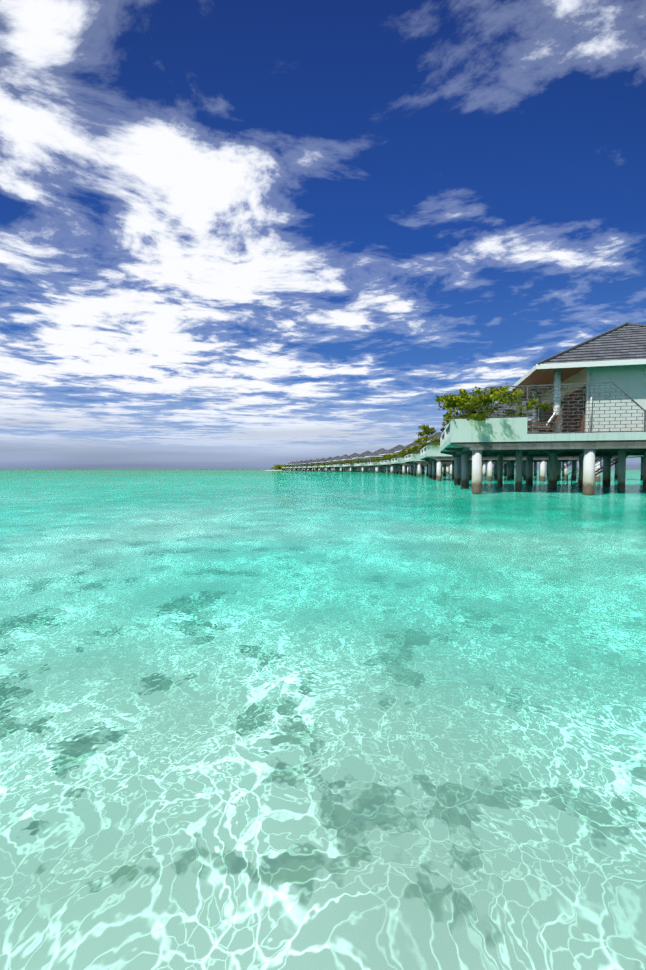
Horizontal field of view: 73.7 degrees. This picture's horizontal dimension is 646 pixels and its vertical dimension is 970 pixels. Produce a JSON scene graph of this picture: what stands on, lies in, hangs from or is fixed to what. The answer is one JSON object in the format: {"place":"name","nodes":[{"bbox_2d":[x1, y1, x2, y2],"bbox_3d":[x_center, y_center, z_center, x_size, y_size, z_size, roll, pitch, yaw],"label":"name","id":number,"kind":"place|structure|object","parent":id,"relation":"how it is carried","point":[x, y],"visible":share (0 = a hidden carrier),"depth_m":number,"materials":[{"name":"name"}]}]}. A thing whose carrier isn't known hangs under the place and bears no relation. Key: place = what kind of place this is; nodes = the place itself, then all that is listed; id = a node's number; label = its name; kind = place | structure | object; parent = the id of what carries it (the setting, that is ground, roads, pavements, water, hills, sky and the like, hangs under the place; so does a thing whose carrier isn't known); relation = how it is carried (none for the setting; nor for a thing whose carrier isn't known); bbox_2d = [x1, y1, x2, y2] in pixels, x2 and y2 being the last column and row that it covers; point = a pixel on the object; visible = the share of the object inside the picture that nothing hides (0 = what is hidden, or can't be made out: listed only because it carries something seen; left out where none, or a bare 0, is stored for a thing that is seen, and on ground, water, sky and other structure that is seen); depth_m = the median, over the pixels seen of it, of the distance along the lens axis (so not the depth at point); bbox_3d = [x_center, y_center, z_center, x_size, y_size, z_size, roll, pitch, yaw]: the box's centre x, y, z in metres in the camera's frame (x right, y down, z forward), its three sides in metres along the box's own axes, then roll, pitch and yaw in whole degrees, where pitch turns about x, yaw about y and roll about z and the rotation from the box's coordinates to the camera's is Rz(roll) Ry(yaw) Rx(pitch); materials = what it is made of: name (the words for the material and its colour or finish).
{"place":"outdoors","nodes":[
{"label":"outdoors","id":0,"kind":"place"},
{"bbox_2d":[0,470,645,969],"bbox_3d":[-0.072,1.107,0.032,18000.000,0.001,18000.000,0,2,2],"label":"sea water","id":1,"kind":"structure","parent":0,"point":[310,720],"depth_m":1.89,"materials":[{"name":"teal liquid"}]},
{"bbox_2d":[282,461,297,470],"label":"villa","id":2,"kind":"object","parent":1,"relation":"on","point":[284,468],"visible":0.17,"depth_m":445.64,"materials":[{"name":"grey paint"}]},
{"bbox_2d":[286,461,298,470],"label":"villa","id":3,"kind":"object","parent":1,"relation":"on","point":[293,464],"visible":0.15,"depth_m":422.33,"materials":[{"name":"grey paint"}]},
{"bbox_2d":[290,461,313,470],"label":"villa","id":4,"kind":"object","parent":1,"relation":"on","point":[292,468],"visible":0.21,"depth_m":397.97,"materials":[{"name":"grey paint"}]},
{"bbox_2d":[294,460,313,470],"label":"villa","id":5,"kind":"object","parent":1,"relation":"on","point":[301,463],"visible":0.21,"depth_m":377.31,"materials":[{"name":"grey paint"}]},
{"bbox_2d":[298,459,314,470],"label":"villa","id":6,"kind":"object","parent":1,"relation":"on","point":[306,463],"visible":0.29,"depth_m":352.05,"materials":[{"name":"grey paint"}]},
{"bbox_2d":[304,459,321,470],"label":"villa","id":7,"kind":"object","parent":1,"relation":"on","point":[306,467],"visible":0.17,"depth_m":330.05,"materials":[{"name":"grey paint"}]},
{"bbox_2d":[308,458,324,470],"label":"villa","id":8,"kind":"object","parent":1,"relation":"on","point":[318,462],"visible":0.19,"depth_m":305.93,"materials":[{"name":"grey paint"}]},
{"bbox_2d":[314,457,349,470],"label":"villa","id":9,"kind":"object","parent":1,"relation":"on","point":[323,461],"visible":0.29,"depth_m":283.87,"materials":[{"name":"grey paint"}]},
{"bbox_2d":[320,456,347,470],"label":"villa","id":10,"kind":"object","parent":1,"relation":"on","point":[330,460],"visible":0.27,"depth_m":260.98,"materials":[{"name":"grey paint"}]},
{"bbox_2d":[326,454,368,471],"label":"villa","id":11,"kind":"object","parent":1,"relation":"on","point":[338,460],"visible":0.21,"depth_m":237.16,"materials":[{"name":"grey paint"}]},
{"bbox_2d":[334,453,368,471],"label":"villa","id":12,"kind":"object","parent":1,"relation":"on","point":[347,458],"visible":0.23,"depth_m":212.63,"materials":[{"name":"grey paint"}]},
{"bbox_2d":[343,451,381,471],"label":"villa","id":13,"kind":"object","parent":1,"relation":"on","point":[361,456],"visible":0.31,"depth_m":189.76,"materials":[{"name":"grey paint"}]},
{"bbox_2d":[354,448,397,471],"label":"villa","id":14,"kind":"object","parent":1,"relation":"in","point":[374,455],"visible":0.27,"depth_m":166.23,"materials":[{"name":"grey paint"}]},
{"bbox_2d":[367,445,449,472],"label":"villa","id":15,"kind":"object","parent":1,"relation":"on","point":[374,464],"visible":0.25,"depth_m":142.53,"materials":[{"name":"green paint"}]},
{"bbox_2d":[380,440,449,473],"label":"villa","id":16,"kind":"object","parent":1,"relation":"on","point":[384,463],"visible":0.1,"depth_m":119.84,"materials":[{"name":"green paint"}]},
{"bbox_2d":[391,432,482,474],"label":"villa","id":17,"kind":"object","parent":1,"relation":"on","point":[396,462],"visible":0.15,"depth_m":94.90,"materials":[{"name":"green paint"}]},
{"bbox_2d":[404,433,567,476],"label":"villa","id":18,"kind":"object","parent":1,"relation":"in","point":[412,459],"visible":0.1,"depth_m":70.86,"materials":[{"name":"green paint"}]},
{"bbox_2d":[401,446,414,454],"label":"planter shrub","id":19,"kind":"object","parent":18,"relation":"on","point":[410,449],"visible":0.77,"depth_m":69.25,"materials":[{"name":"green plant"}]},
{"bbox_2d":[420,401,643,480],"bbox_3d":[23.331,-3.796,48.401,23.600,12.722,23.900,0,2,10],"label":"villa","id":20,"kind":"object","parent":1,"relation":"in","point":[432,454],"visible":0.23,"depth_m":45.20,"materials":[{"name":"green paint"}]},
{"bbox_2d":[413,442,427,450],"bbox_3d":[13.014,-4.941,56.147,2.534,1.380,2.477,0,2,-7],"label":"planter shrub","id":21,"kind":"object","parent":20,"relation":"on","point":[420,446],"visible":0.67,"depth_m":56.28,"materials":[{"name":"green plant"}]},
{"bbox_2d":[414,436,439,447],"bbox_3d":[11.299,-4.485,44.732,3.680,1.292,1.993,0,2,5],"label":"planter shrub","id":22,"kind":"object","parent":20,"relation":"on","point":[418,441],"visible":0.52,"depth_m":44.49,"materials":[{"name":"green plant"}]},
{"bbox_2d":[415,422,445,439],"bbox_3d":[9.082,-4.149,32.630,4.256,1.495,2.305,1,2,25],"label":"planter shrub","id":23,"kind":"object","parent":20,"relation":"on","point":[427,430],"visible":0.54,"depth_m":32.90,"materials":[{"name":"green plant"}]},
{"bbox_2d":[433,437,439,445],"bbox_3d":[12.849,-4.543,44.991,2.771,1.386,2.930,1,2,20],"label":"planter shrub","id":24,"kind":"object","parent":20,"relation":"on","point":[436,444],"visible":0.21,"depth_m":44.85,"materials":[{"name":"green plant"}]},
{"bbox_2d":[440,322,645,492],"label":"villa","id":25,"kind":"object","parent":1,"relation":"in","point":[592,391],"visible":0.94,"depth_m":21.23,"materials":[{"name":"green paint"}]},
{"bbox_2d":[433,391,491,423],"bbox_3d":[7.348,-3.817,21.770,2.903,1.752,2.831,-2,3,-43],"label":"planter shrub","id":26,"kind":"object","parent":25,"relation":"on","point":[449,399],"visible":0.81,"depth_m":21.00,"materials":[{"name":"green plant"}]},
{"bbox_2d":[438,383,510,424],"bbox_3d":[7.841,-4.011,21.988,3.566,1.987,3.649,1,2,34],"label":"planter shrub","id":27,"kind":"object","parent":25,"relation":"on","point":[494,397],"visible":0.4,"depth_m":21.43,"materials":[{"name":"green plant"}]},
{"bbox_2d":[478,388,552,417],"bbox_3d":[9.200,-3.898,21.532,3.255,1.790,3.240,0,2,0],"label":"planter shrub","id":28,"kind":"object","parent":25,"relation":"on","point":[530,404],"visible":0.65,"depth_m":20.91,"materials":[{"name":"green plant"}]},
{"bbox_2d":[0,0,645,469],"label":"sky","id":29,"kind":"structure","parent":0,"point":[235,234],"materials":[{"name":"blue"}]}
]}

